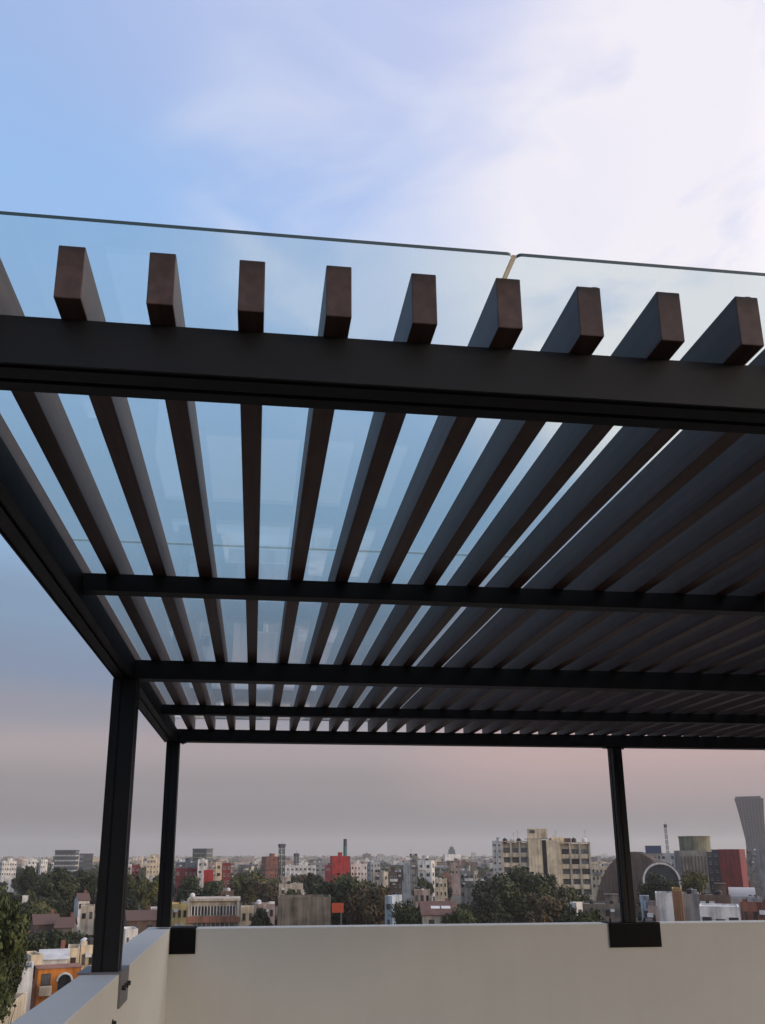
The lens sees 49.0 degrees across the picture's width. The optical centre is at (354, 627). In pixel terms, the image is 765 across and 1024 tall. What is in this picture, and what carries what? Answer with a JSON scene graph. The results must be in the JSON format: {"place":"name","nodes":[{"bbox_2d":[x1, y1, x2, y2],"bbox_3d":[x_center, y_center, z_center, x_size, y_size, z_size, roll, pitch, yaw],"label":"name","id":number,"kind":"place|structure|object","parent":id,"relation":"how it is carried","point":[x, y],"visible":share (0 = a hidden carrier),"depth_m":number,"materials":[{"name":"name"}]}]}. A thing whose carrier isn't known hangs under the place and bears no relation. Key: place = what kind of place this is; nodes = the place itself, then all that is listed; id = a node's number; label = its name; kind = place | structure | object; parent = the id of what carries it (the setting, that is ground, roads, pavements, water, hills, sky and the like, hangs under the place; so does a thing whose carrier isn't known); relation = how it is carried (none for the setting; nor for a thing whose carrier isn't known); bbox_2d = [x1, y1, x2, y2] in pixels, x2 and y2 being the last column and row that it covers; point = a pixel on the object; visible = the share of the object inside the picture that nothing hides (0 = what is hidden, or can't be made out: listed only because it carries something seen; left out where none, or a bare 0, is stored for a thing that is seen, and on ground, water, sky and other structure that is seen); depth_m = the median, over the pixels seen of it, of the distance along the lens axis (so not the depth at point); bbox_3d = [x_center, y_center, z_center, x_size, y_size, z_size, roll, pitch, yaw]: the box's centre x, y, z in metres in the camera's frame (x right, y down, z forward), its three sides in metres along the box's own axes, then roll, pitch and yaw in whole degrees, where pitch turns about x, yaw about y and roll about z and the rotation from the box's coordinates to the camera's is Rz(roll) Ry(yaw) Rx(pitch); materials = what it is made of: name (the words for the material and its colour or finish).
{"place":"outdoors","nodes":[
{"label":"outdoors","id":0,"kind":"place"},
{"bbox_2d":[0,992,26,1023],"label":"house","id":1,"kind":"structure","parent":0,"point":[20,1008],"depth_m":84.00,"materials":[{"name":"beige paint"}]},
{"bbox_2d":[17,962,33,1012],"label":"house","id":2,"kind":"structure","parent":0,"point":[26,982],"depth_m":94.31,"materials":[{"name":"white paint"}]},
{"bbox_2d":[30,910,59,934],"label":"house","id":3,"kind":"structure","parent":0,"point":[42,922],"depth_m":175.15,"materials":[{"name":"ceramic"}]},
{"bbox_2d":[30,963,81,1009],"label":"house","id":4,"kind":"structure","parent":0,"point":[49,980],"depth_m":104.02,"materials":[{"name":"orange paint"}]},
{"bbox_2d":[56,972,72,990],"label":"arched window","id":5,"kind":"structure","parent":4,"relation":"in","point":[63,979],"depth_m":104.39,"materials":[{"name":"black glass"}]},
{"bbox_2d":[54,913,77,934],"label":"house","id":6,"kind":"structure","parent":0,"point":[64,924],"depth_m":172.14,"materials":[{"name":"stone"}]},
{"bbox_2d":[73,890,90,936],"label":"house","id":7,"kind":"structure","parent":0,"point":[79,899],"depth_m":227.96,"materials":[{"name":"concrete"}]},
{"bbox_2d":[79,853,93,870],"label":"office building","id":8,"kind":"structure","parent":0,"point":[86,861],"depth_m":681.95,"materials":[{"name":"grey glass"}]},
{"bbox_2d":[79,904,94,935],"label":"house","id":9,"kind":"structure","parent":0,"point":[86,925],"depth_m":194.85,"materials":[{"name":"grey concrete"}]},
{"bbox_2d":[80,937,93,969],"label":"house","id":10,"kind":"structure","parent":0,"point":[86,946],"depth_m":125.69,"materials":[{"name":"white paint"}]},
{"bbox_2d":[123,926,137,944],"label":"house","id":11,"kind":"structure","parent":0,"point":[131,932],"depth_m":137.20,"materials":[{"name":"white paint"}]},
{"bbox_2d":[124,906,156,933],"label":"house","id":12,"kind":"structure","parent":0,"point":[141,920],"depth_m":175.55,"materials":[{"name":"ceramic"}]},
{"bbox_2d":[146,855,159,878],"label":"apartment building","id":13,"kind":"structure","parent":0,"point":[153,864],"depth_m":524.74,"materials":[{"name":"beige concrete"}]},
{"bbox_2d":[171,899,187,926],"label":"house","id":14,"kind":"structure","parent":0,"point":[179,913],"depth_m":186.03,"materials":[{"name":"yellow paint"}]},
{"bbox_2d":[174,868,196,901],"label":"apartment building","id":15,"kind":"structure","parent":0,"point":[183,873],"depth_m":369.15,"materials":[{"name":"red concrete"}]},
{"bbox_2d":[174,858,196,896],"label":"apartment building","id":16,"kind":"structure","parent":0,"point":[188,863],"depth_m":387.66,"materials":[{"name":"concrete"}]},
{"bbox_2d":[197,857,207,887],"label":"apartment building","id":17,"kind":"structure","parent":0,"point":[202,864],"depth_m":364.54,"materials":[{"name":"white concrete"}]},
{"bbox_2d":[186,893,239,926],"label":"school building","id":18,"kind":"structure","parent":0,"point":[209,911],"depth_m":173.67,"materials":[{"name":"beige concrete"}]},
{"bbox_2d":[222,863,230,887],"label":"apartment building","id":19,"kind":"structure","parent":0,"point":[226,871],"depth_m":381.77,"materials":[{"name":"red concrete"}]},
{"bbox_2d":[240,905,253,925],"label":"house","id":20,"kind":"structure","parent":0,"point":[247,912],"depth_m":183.53,"materials":[{"name":"beige"}]},
{"bbox_2d":[255,899,274,925],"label":"house","id":21,"kind":"structure","parent":0,"point":[269,906],"depth_m":198.50,"materials":[{"name":"pink paint"}]},
{"bbox_2d":[261,853,277,878],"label":"office building","id":22,"kind":"structure","parent":0,"point":[269,866],"depth_m":536.73,"materials":[{"name":"brick"}]},
{"bbox_2d":[278,877,302,894],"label":"house","id":23,"kind":"structure","parent":0,"point":[285,884],"depth_m":247.95,"materials":[{"name":"beige concrete"}]},
{"bbox_2d":[281,862,315,894],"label":"apartment building","id":24,"kind":"structure","parent":0,"point":[296,870],"depth_m":498.66,"materials":[{"name":"white concrete"}]},
{"bbox_2d":[277,895,330,925],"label":"stone building","id":25,"kind":"structure","parent":0,"point":[297,910],"depth_m":165.87,"materials":[{"name":"grey stone"}]},
{"bbox_2d":[309,860,325,879],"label":"apartment building","id":26,"kind":"structure","parent":0,"point":[320,868],"depth_m":595.76,"materials":[{"name":"grey concrete"}]},
{"bbox_2d":[7,857,641,934],"bbox_3d":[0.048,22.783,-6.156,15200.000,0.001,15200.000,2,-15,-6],"label":"ground","id":27,"kind":"structure","parent":0,"point":[457,899],"depth_m":441.37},
{"bbox_2d":[0,858,16,891],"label":"apartment building","id":28,"kind":"structure","parent":27,"relation":"on","point":[8,870],"depth_m":553.42,"materials":[{"name":"white concrete"}]},
{"bbox_2d":[0,885,30,1023],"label":"tree","id":29,"kind":"object","parent":27,"relation":"on","point":[14,922],"visible":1,"depth_m":62.59,"materials":[{"name":"green plant"}]},
{"bbox_2d":[2,929,28,1023],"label":"tree","id":30,"kind":"object","parent":27,"relation":"on","point":[15,979],"visible":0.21,"depth_m":72.75,"materials":[{"name":"green plant"}]},
{"bbox_2d":[15,865,39,895],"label":"tree","id":31,"kind":"object","parent":27,"relation":"on","point":[27,880],"visible":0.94,"depth_m":294.54,"materials":[{"name":"green plant"}]},
{"bbox_2d":[23,951,42,980],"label":"house","id":32,"kind":"structure","parent":27,"relation":"on","point":[36,957],"depth_m":107.78,"materials":[{"name":"beige paint"}]},
{"bbox_2d":[21,905,49,933],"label":"tree","id":33,"kind":"object","parent":27,"relation":"on","point":[29,910],"visible":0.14,"depth_m":189.93,"materials":[{"name":"green plant"}]},
{"bbox_2d":[24,934,50,951],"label":"tree","id":34,"kind":"object","parent":27,"relation":"on","point":[34,938],"visible":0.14,"depth_m":140.87,"materials":[{"name":"green plant"}]},
{"bbox_2d":[39,940,69,964],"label":"house","id":35,"kind":"structure","parent":27,"relation":"on","point":[61,955],"depth_m":120.76,"materials":[{"name":"white paint"}]},
{"bbox_2d":[35,867,81,901],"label":"tree","id":36,"kind":"object","parent":27,"relation":"on","point":[60,883],"visible":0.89,"depth_m":269.38,"materials":[{"name":"green plant"}]},
{"bbox_2d":[48,934,80,949],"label":"tree","id":37,"kind":"object","parent":27,"relation":"on","point":[55,942],"visible":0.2,"depth_m":143.81,"materials":[{"name":"green plant"}]},
{"bbox_2d":[58,898,73,916],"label":"tree","id":38,"kind":"object","parent":27,"relation":"on","point":[68,904],"visible":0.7,"depth_m":232.18,"materials":[{"name":"green plant"}]},
{"bbox_2d":[54,850,79,873],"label":"office building","id":39,"kind":"structure","parent":27,"relation":"on","point":[68,860],"depth_m":658.65,"materials":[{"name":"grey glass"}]},
{"bbox_2d":[67,944,79,962],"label":"house","id":40,"kind":"structure","parent":27,"relation":"on","point":[74,952],"depth_m":123.45,"materials":[{"name":"beige paint"}]},
{"bbox_2d":[72,870,97,900],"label":"tree","id":41,"kind":"object","parent":27,"relation":"on","point":[88,882],"visible":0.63,"depth_m":281.70,"materials":[{"name":"green plant"}]},
{"bbox_2d":[126,871,148,909],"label":"tree","id":42,"kind":"object","parent":27,"relation":"on","point":[133,882],"visible":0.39,"depth_m":277.01,"materials":[{"name":"green plant"}]},
{"bbox_2d":[132,879,158,909],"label":"tree","id":43,"kind":"object","parent":27,"relation":"on","point":[146,893],"visible":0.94,"depth_m":248.75,"materials":[{"name":"green plant"}]},
{"bbox_2d":[174,875,204,916],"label":"tree","id":44,"kind":"object","parent":27,"relation":"on","point":[186,888],"visible":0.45,"depth_m":252.39,"materials":[{"name":"green plant"}]},
{"bbox_2d":[192,848,212,869],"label":"office building","id":45,"kind":"structure","parent":27,"relation":"on","point":[206,853],"depth_m":780.21,"materials":[{"name":"grey glass"}]},
{"bbox_2d":[199,881,224,895],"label":"tree","id":46,"kind":"object","parent":27,"relation":"on","point":[212,890],"visible":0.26,"depth_m":246.48,"materials":[{"name":"green plant"}]},
{"bbox_2d":[227,871,270,904],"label":"tree","id":47,"kind":"object","parent":27,"relation":"on","point":[248,895],"visible":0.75,"depth_m":310.08,"materials":[{"name":"green plant"}]},
{"bbox_2d":[249,907,273,925],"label":"tree","id":48,"kind":"object","parent":27,"relation":"on","point":[260,918],"visible":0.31,"depth_m":166.86,"materials":[{"name":"green plant"}]},
{"bbox_2d":[253,880,278,906],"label":"tree","id":49,"kind":"object","parent":27,"relation":"on","point":[267,892],"visible":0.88,"depth_m":282.82,"materials":[{"name":"green plant"}]},
{"bbox_2d":[278,844,285,880],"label":"lattice mast","id":50,"kind":"object","parent":27,"relation":"on","point":[280,846],"visible":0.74,"depth_m":479.76,"materials":[{"name":"metal"}]},
{"bbox_2d":[330,839,349,897],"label":"factory","id":51,"kind":"structure","parent":27,"relation":"on","point":[339,863],"depth_m":452.61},
{"bbox_2d":[309,872,394,924],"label":"tree","id":52,"kind":"object","parent":27,"relation":"on","point":[342,885],"visible":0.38,"depth_m":201.75,"materials":[{"name":"green plant"}]},
{"bbox_2d":[342,880,394,924],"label":"tree","id":53,"kind":"object","parent":27,"relation":"on","point":[366,904],"visible":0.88,"depth_m":192.04,"materials":[{"name":"green plant"}]},
{"bbox_2d":[0,853,747,877],"bbox_3d":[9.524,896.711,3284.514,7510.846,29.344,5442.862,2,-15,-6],"label":"distant city","id":54,"kind":"object","parent":27,"relation":"on","point":[474,860],"visible":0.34,"depth_m":1270.55,"materials":[{"name":"concrete"}]},
{"bbox_2d":[16,856,748,883],"bbox_3d":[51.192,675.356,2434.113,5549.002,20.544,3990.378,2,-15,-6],"label":"distant trees","id":55,"kind":"object","parent":27,"relation":"on","point":[480,870],"visible":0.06,"depth_m":748.52,"materials":[{"name":"green plant"}]},
{"bbox_2d":[389,899,421,923],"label":"tree","id":56,"kind":"object","parent":27,"relation":"on","point":[406,913],"visible":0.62,"depth_m":168.52,"materials":[{"name":"green plant"}]},
{"bbox_2d":[411,876,433,895],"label":"tree","id":57,"kind":"object","parent":27,"relation":"on","point":[420,882],"visible":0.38,"depth_m":285.03,"materials":[{"name":"green plant"}]},
{"bbox_2d":[418,898,457,923],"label":"house","id":58,"kind":"structure","parent":27,"relation":"on","point":[433,912],"depth_m":166.85,"materials":[{"name":"brown concrete"}]},
{"bbox_2d":[441,906,477,923],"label":"tree","id":59,"kind":"object","parent":27,"relation":"on","point":[459,916],"visible":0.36,"depth_m":163.35,"materials":[{"name":"green plant"}]},
{"bbox_2d":[460,890,503,922],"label":"tree","id":60,"kind":"object","parent":27,"relation":"on","point":[484,908],"visible":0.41,"depth_m":186.63,"materials":[{"name":"green plant"}]},
{"bbox_2d":[469,865,550,922],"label":"tree","id":61,"kind":"object","parent":27,"relation":"on","point":[515,887],"visible":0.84,"depth_m":221.20,"materials":[{"name":"green plant"}]},
{"bbox_2d":[525,892,568,922],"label":"tree","id":62,"kind":"object","parent":27,"relation":"on","point":[546,909],"visible":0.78,"depth_m":183.77,"materials":[{"name":"green plant"}]},
{"bbox_2d":[533,872,572,919],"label":"tree","id":63,"kind":"object","parent":27,"relation":"on","point":[558,892],"visible":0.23,"depth_m":230.99,"materials":[{"name":"green plant"}]},
{"bbox_2d":[553,904,576,922],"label":"tree","id":64,"kind":"object","parent":27,"relation":"on","point":[567,914],"visible":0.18,"depth_m":169.91,"materials":[{"name":"green plant"}]},
{"bbox_2d":[565,887,590,902],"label":"tree","id":65,"kind":"object","parent":27,"relation":"on","point":[578,898],"visible":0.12,"depth_m":241.60,"materials":[{"name":"green plant"}]},
{"bbox_2d":[571,908,606,921],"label":"tree","id":66,"kind":"object","parent":27,"relation":"on","point":[592,916],"visible":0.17,"depth_m":150.05,"materials":[{"name":"green plant"}]},
{"bbox_2d":[636,872,666,906],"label":"tree","id":67,"kind":"object","parent":27,"relation":"on","point":[655,881],"visible":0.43,"depth_m":235.47,"materials":[{"name":"green plant"}]},
{"bbox_2d":[646,900,658,920],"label":"house","id":68,"kind":"structure","parent":27,"relation":"on","point":[653,913],"depth_m":134.86,"materials":[{"name":"pink concrete"}]},
{"bbox_2d":[642,861,681,887],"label":"arched entrance","id":69,"kind":"object","parent":27,"relation":"on","point":[666,870],"visible":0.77,"depth_m":288.23,"materials":[{"name":"white concrete"}]},
{"bbox_2d":[655,891,674,920],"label":"house","id":70,"kind":"structure","parent":27,"relation":"on","point":[664,901],"depth_m":134.53,"materials":[{"name":"grey concrete"}]},
{"bbox_2d":[661,879,686,907],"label":"tree","id":71,"kind":"object","parent":27,"relation":"on","point":[667,887],"visible":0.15,"depth_m":228.29,"materials":[{"name":"green plant"}]},
{"bbox_2d":[672,887,684,920],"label":"house","id":72,"kind":"structure","parent":27,"relation":"on","point":[678,904],"depth_m":134.77,"materials":[{"name":"brown concrete"}]},
{"bbox_2d":[682,888,700,920],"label":"house","id":73,"kind":"structure","parent":27,"relation":"on","point":[691,900],"depth_m":135.03,"materials":[{"name":"grey concrete"}]},
{"bbox_2d":[674,836,711,898],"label":"office building","id":74,"kind":"structure","parent":27,"relation":"on","point":[691,854],"depth_m":310.98,"materials":[{"name":"concrete"}]},
{"bbox_2d":[679,870,708,897],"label":"tree","id":75,"kind":"object","parent":27,"relation":"on","point":[698,881],"visible":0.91,"depth_m":228.03,"materials":[{"name":"green plant"}]},
{"bbox_2d":[728,887,755,918],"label":"workshop","id":76,"kind":"structure","parent":27,"relation":"on","point":[737,894],"depth_m":157.76,"materials":[{"name":"grey metal"}]},
{"bbox_2d":[734,796,764,850],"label":"skyscraper","id":77,"kind":"structure","parent":27,"relation":"on","point":[750,809],"depth_m":1315.32,"materials":[{"name":"stone"}]},
{"bbox_2d":[351,860,366,881],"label":"apartment building","id":78,"kind":"structure","parent":0,"point":[358,869],"depth_m":461.11,"materials":[{"name":"white concrete"}]},
{"bbox_2d":[371,869,387,917],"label":"apartment building","id":79,"kind":"structure","parent":0,"point":[379,876],"depth_m":316.58,"materials":[{"name":"white concrete"}]},
{"bbox_2d":[0,0,764,857],"label":"sky","id":80,"kind":"structure","parent":0,"point":[612,130],"materials":[{"name":"blue"}]},
{"bbox_2d":[385,894,401,924],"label":"house","id":81,"kind":"structure","parent":0,"point":[389,899],"depth_m":176.05,"materials":[{"name":"white paint"}]},
{"bbox_2d":[389,867,402,903],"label":"apartment building","id":82,"kind":"structure","parent":0,"point":[395,881],"depth_m":329.80,"materials":[{"name":"grey concrete"}]},
{"bbox_2d":[404,862,410,903],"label":"apartment building","id":83,"kind":"structure","parent":0,"point":[407,892],"depth_m":377.49,"materials":[{"name":"grey concrete"}]},
{"bbox_2d":[410,854,417,904],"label":"apartment building","id":84,"kind":"structure","parent":0,"point":[413,869],"depth_m":368.83,"materials":[{"name":"concrete"}]},
{"bbox_2d":[414,882,429,907],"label":"house","id":85,"kind":"structure","parent":0,"point":[422,893],"depth_m":218.70,"materials":[{"name":"pink concrete"}]},
{"bbox_2d":[418,855,434,900],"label":"apartment building","id":86,"kind":"structure","parent":0,"point":[426,867],"depth_m":325.84,"materials":[{"name":"white concrete"}]},
{"bbox_2d":[435,876,447,900],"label":"house","id":87,"kind":"structure","parent":0,"point":[440,888],"depth_m":313.79,"materials":[{"name":"beige concrete"}]},
{"bbox_2d":[451,860,461,895],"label":"house","id":88,"kind":"structure","parent":0,"point":[456,868],"depth_m":495.32,"materials":[{"name":"pink concrete"}]},
{"bbox_2d":[460,865,477,904],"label":"apartment building","id":89,"kind":"structure","parent":0,"point":[468,877],"depth_m":313.25,"materials":[{"name":"concrete"}]},
{"bbox_2d":[492,837,502,875],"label":"apartment building","id":90,"kind":"structure","parent":0,"point":[497,855],"depth_m":447.44,"materials":[{"name":"white concrete"}]},
{"bbox_2d":[501,829,593,922],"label":"apartment tower","id":91,"kind":"structure","parent":0,"point":[565,861],"depth_m":273.46,"materials":[{"name":"beige concrete"}]},
{"bbox_2d":[592,861,606,900],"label":"house","id":92,"kind":"structure","parent":0,"point":[599,870],"depth_m":369.48,"materials":[{"name":"grey concrete"}]},
{"bbox_2d":[582,894,620,920],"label":"warehouse","id":93,"kind":"structure","parent":0,"point":[608,907],"depth_m":196.87,"materials":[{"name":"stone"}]},
{"bbox_2d":[596,852,658,917],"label":"vaulted hall","id":94,"kind":"structure","parent":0,"point":[641,862],"depth_m":325.98,"materials":[{"name":"stone"}]},
{"bbox_2d":[639,895,648,920],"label":"house","id":95,"kind":"structure","parent":0,"point":[643,900],"depth_m":144.55,"materials":[{"name":"blue concrete"}]},
{"bbox_2d":[648,853,674,866],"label":"office building","id":96,"kind":"structure","parent":0,"point":[669,858],"depth_m":399.57,"materials":[{"name":"grey concrete"}]},
{"bbox_2d":[706,849,721,892],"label":"office building","id":97,"kind":"structure","parent":0,"point":[713,866],"depth_m":337.71,"materials":[{"name":"grey concrete"}]},
{"bbox_2d":[700,883,730,903],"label":"house","id":98,"kind":"structure","parent":0,"point":[720,896],"depth_m":154.77,"materials":[{"name":"brown concrete"}]},
{"bbox_2d":[699,903,740,920],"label":"house","id":99,"kind":"structure","parent":0,"point":[717,912],"depth_m":109.78,"materials":[{"name":"white paint"}]},
{"bbox_2d":[718,849,748,892],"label":"office building","id":100,"kind":"structure","parent":0,"point":[733,867],"depth_m":327.13,"materials":[{"name":"red concrete"}]},
{"bbox_2d":[740,895,764,919],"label":"house","id":101,"kind":"structure","parent":0,"point":[753,907],"depth_m":121.33,"materials":[{"name":"brick"}]},
{"bbox_2d":[746,849,760,897],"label":"apartment building","id":102,"kind":"structure","parent":0,"point":[753,869],"depth_m":349.59,"materials":[{"name":"concrete"}]},
{"bbox_2d":[755,845,764,899],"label":"apartment building","id":103,"kind":"structure","parent":0,"point":[760,852],"depth_m":261.56,"materials":[{"name":"grey concrete"}]},
{"bbox_3d":[4.181,12.689,-1.890,10.361,21.698,13.982,2,-15,-6],"label":"apartment block","id":104,"kind":"object","parent":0,"visible":0},
{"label":"terrace floor","id":105,"kind":"structure","parent":104,"relation":"on","visible":0},
{"bbox_2d":[11,929,169,1023],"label":"parapet wall","id":106,"kind":"structure","parent":105,"relation":"on","point":[86,999],"depth_m":4.84,"materials":[{"name":"paint"}]},
{"bbox_2d":[0,211,764,1008],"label":"pergola","id":107,"kind":"object","parent":106,"relation":"attached to","point":[630,613],"visible":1,"depth_m":3.05,"materials":[{"name":"grey paint"}]},
{"bbox_2d":[147,920,764,1023],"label":"parapet wall","id":108,"kind":"structure","parent":105,"relation":"on","point":[700,972],"depth_m":7.43,"materials":[{"name":"paint"}]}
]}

